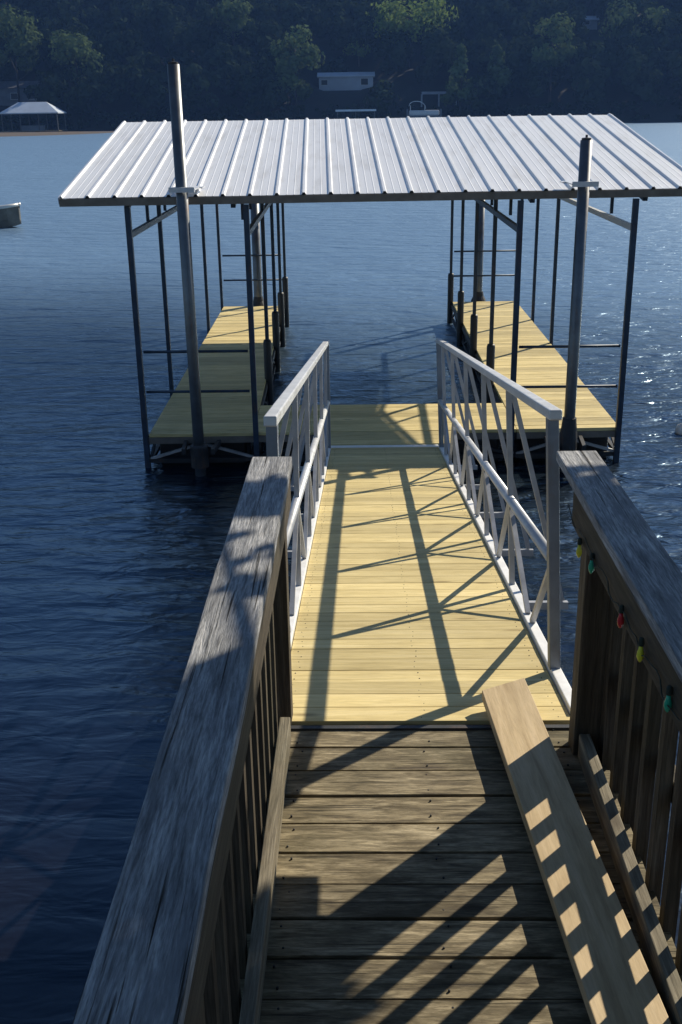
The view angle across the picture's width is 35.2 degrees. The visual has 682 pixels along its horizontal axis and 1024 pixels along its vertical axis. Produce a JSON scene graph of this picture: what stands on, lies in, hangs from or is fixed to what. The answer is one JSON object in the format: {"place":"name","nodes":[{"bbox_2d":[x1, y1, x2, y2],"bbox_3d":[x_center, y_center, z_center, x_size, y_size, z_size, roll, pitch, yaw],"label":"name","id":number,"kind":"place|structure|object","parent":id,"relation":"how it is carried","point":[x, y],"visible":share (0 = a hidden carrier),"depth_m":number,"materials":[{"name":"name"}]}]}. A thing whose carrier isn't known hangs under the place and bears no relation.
{"place":"outdoors","nodes":[
{"label":"outdoors","id":0,"kind":"place"},
{"bbox_2d":[0,131,113,136],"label":"sandbar","id":1,"kind":"structure","parent":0,"point":[5,134],"depth_m":287.38,"materials":[{"name":"brown sand"}]},
{"bbox_2d":[0,122,681,1023],"bbox_3d":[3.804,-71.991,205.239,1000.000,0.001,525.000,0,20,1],"label":"lake water","id":2,"kind":"structure","parent":0,"point":[110,548],"depth_m":13.99,"materials":[{"name":"blue liquid"}]},
{"bbox_2d":[0,203,21,227],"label":"motorboat","id":3,"kind":"object","parent":2,"relation":"on","point":[10,215],"visible":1,"depth_m":39.56,"materials":[{"name":"white plastic"}]},
{"bbox_2d":[0,102,67,131],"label":"boathouse","id":4,"kind":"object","parent":2,"relation":"in","point":[28,108],"visible":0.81,"depth_m":319.69,"materials":[{"name":"metal"}]},
{"bbox_2d":[167,59,205,476],"bbox_3d":[-1.589,-1.719,11.508,0.145,5.785,0.122,0,20,1],"label":"steel pile","id":5,"kind":"object","parent":2,"relation":"in","point":[176,111],"visible":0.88,"depth_m":11.11,"materials":[{"name":"grey metal"}]},
{"bbox_2d":[250,204,262,296],"bbox_3d":[-1.557,-4.081,20.221,0.160,4.170,0.160,0,20,1],"label":"steel pile","id":6,"kind":"object","parent":2,"relation":"in","point":[256,246],"visible":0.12,"depth_m":19.91,"materials":[{"name":"grey metal"}]},
{"bbox_2d":[335,109,375,118],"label":"boathouse","id":7,"kind":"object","parent":2,"relation":"in","point":[350,110],"visible":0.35,"depth_m":319.43,"materials":[{"name":"metal"}]},
{"bbox_2d":[58,113,681,468],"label":"boat dock","id":8,"kind":"object","parent":2,"relation":"on","point":[246,164],"visible":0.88,"depth_m":12.67,"materials":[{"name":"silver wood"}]},
{"bbox_2d":[72,451,681,1023],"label":"wooden pier","id":9,"kind":"structure","parent":2,"relation":"in","point":[272,873],"depth_m":3.00,"materials":[{"name":"brown wood"}]},
{"bbox_2d":[263,338,571,730],"bbox_3d":[0.378,-0.448,7.588,1.760,2.266,7.640,0,20,1],"label":"gangway","id":10,"kind":"object","parent":9,"relation":"on","point":[411,606],"visible":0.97,"depth_m":5.63,"materials":[{"name":"yellow wood"}]},
{"bbox_2d":[482,678,670,1023],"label":"plank","id":11,"kind":"object","parent":9,"relation":"on","point":[615,982],"visible":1,"depth_m":3.11,"materials":[{"name":"brown wood"}]},
{"bbox_2d":[564,503,681,721],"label":"string lights","id":12,"kind":"object","parent":9,"relation":"hanging from","point":[640,655],"visible":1,"depth_m":2.81},
{"bbox_2d":[407,109,441,116],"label":"boat lift","id":13,"kind":"object","parent":2,"relation":"in","point":[426,116],"visible":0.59,"depth_m":321.04,"materials":[{"name":"white metal"}]},
{"bbox_2d":[409,101,438,115],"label":"pontoon boat","id":14,"kind":"object","parent":13,"relation":"on","point":[424,112],"visible":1,"depth_m":321.21,"materials":[{"name":"white metal"}]},
{"bbox_2d":[477,200,484,291],"bbox_3d":[2.611,-4.208,20.385,0.140,4.170,0.140,0,20,1],"label":"steel pile","id":15,"kind":"object","parent":2,"relation":"in","point":[480,245],"visible":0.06,"depth_m":20.05,"materials":[{"name":"grey metal"}]},
{"bbox_2d":[561,135,592,472],"bbox_3d":[2.481,-1.394,11.554,0.120,5.025,0.120,0,20,1],"label":"steel pile","id":16,"kind":"object","parent":2,"relation":"in","point":[585,157],"visible":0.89,"depth_m":11.12,"materials":[{"name":"grey metal"}]},
{"bbox_2d":[675,423,681,434],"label":"buoy","id":17,"kind":"object","parent":2,"relation":"on","point":[678,429],"visible":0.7,"depth_m":13.21,"materials":[{"name":"white plastic"}]},
{"bbox_2d":[0,0,681,131],"bbox_3d":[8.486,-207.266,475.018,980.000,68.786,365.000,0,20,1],"label":"hillside","id":18,"kind":"structure","parent":0,"point":[407,88],"depth_m":347.24,"materials":[{"name":"green plant"}]},
{"bbox_2d":[0,81,41,105],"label":"lake house","id":19,"kind":"structure","parent":18,"relation":"on","point":[8,94],"depth_m":350.82,"materials":[{"name":"grey"}]},
{"bbox_2d":[10,93,17,99],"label":"window","id":20,"kind":"structure","parent":19,"relation":"in","point":[14,96],"depth_m":350.58,"materials":[{"name":"grey glass"}]},
{"bbox_2d":[0,4,43,101],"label":"broadleaf tree","id":21,"kind":"object","parent":18,"relation":"on","point":[22,32],"visible":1,"depth_m":339.23,"materials":[{"name":"green plant"}]},
{"bbox_2d":[48,30,105,107],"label":"broadleaf tree","id":22,"kind":"object","parent":18,"relation":"on","point":[71,46],"visible":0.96,"depth_m":335.36,"materials":[{"name":"green plant"}]},
{"bbox_2d":[211,0,254,44],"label":"broadleaf tree","id":23,"kind":"object","parent":18,"relation":"on","point":[230,19],"visible":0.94,"depth_m":348.55,"materials":[{"name":"green plant"}]},
{"bbox_2d":[268,24,325,112],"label":"tall tree","id":24,"kind":"object","parent":18,"relation":"on","point":[297,59],"visible":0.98,"depth_m":331.27,"materials":[{"name":"green plant"}]},
{"bbox_2d":[0,0,681,131],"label":"forest","id":25,"kind":"object","parent":18,"relation":"on","point":[147,27],"visible":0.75,"depth_m":345.25,"materials":[{"name":"green plant"}]},
{"bbox_2d":[317,72,374,90],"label":"lake house","id":26,"kind":"structure","parent":18,"relation":"on","point":[336,81],"depth_m":356.81,"materials":[{"name":"white"}]},
{"bbox_2d":[321,80,327,84],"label":"window","id":27,"kind":"structure","parent":26,"relation":"in","point":[323,82],"depth_m":356.79,"materials":[{"name":"black glass"}]},
{"bbox_2d":[361,78,367,84],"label":"window","id":28,"kind":"structure","parent":26,"relation":"in","point":[364,81],"depth_m":356.45,"materials":[{"name":"black glass"}]},
{"bbox_2d":[342,39,370,65],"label":"broadleaf tree","id":29,"kind":"object","parent":18,"relation":"on","point":[361,50],"visible":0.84,"depth_m":364.64,"materials":[{"name":"green plant"}]},
{"bbox_2d":[365,0,458,66],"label":"broadleaf tree","id":30,"kind":"object","parent":18,"relation":"on","point":[395,20],"visible":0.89,"depth_m":355.20,"materials":[{"name":"green plant"}]},
{"bbox_2d":[421,91,456,106],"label":"deck rail","id":31,"kind":"object","parent":18,"relation":"on","point":[441,92],"visible":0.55,"depth_m":342.76,"materials":[{"name":"grey metal"}]},
{"bbox_2d":[440,43,477,114],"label":"conifer tree","id":32,"kind":"object","parent":18,"relation":"on","point":[455,92],"visible":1,"depth_m":331.79,"materials":[{"name":"green plant"}]},
{"bbox_2d":[480,44,512,107],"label":"conifer tree","id":33,"kind":"object","parent":18,"relation":"on","point":[500,73],"visible":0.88,"depth_m":335.44,"materials":[{"name":"green plant"}]},
{"bbox_2d":[531,11,577,102],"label":"broadleaf tree","id":34,"kind":"object","parent":18,"relation":"on","point":[561,53],"visible":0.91,"depth_m":334.07,"materials":[{"name":"green plant"}]},
{"bbox_2d":[582,16,599,29],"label":"cabin","id":35,"kind":"object","parent":18,"relation":"on","point":[590,23],"visible":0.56,"depth_m":378.42,"materials":[{"name":"grey"}]},
{"bbox_2d":[598,0,671,45],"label":"broadleaf tree","id":36,"kind":"object","parent":18,"relation":"on","point":[621,15],"visible":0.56,"depth_m":346.72,"materials":[{"name":"green plant"}]}
]}

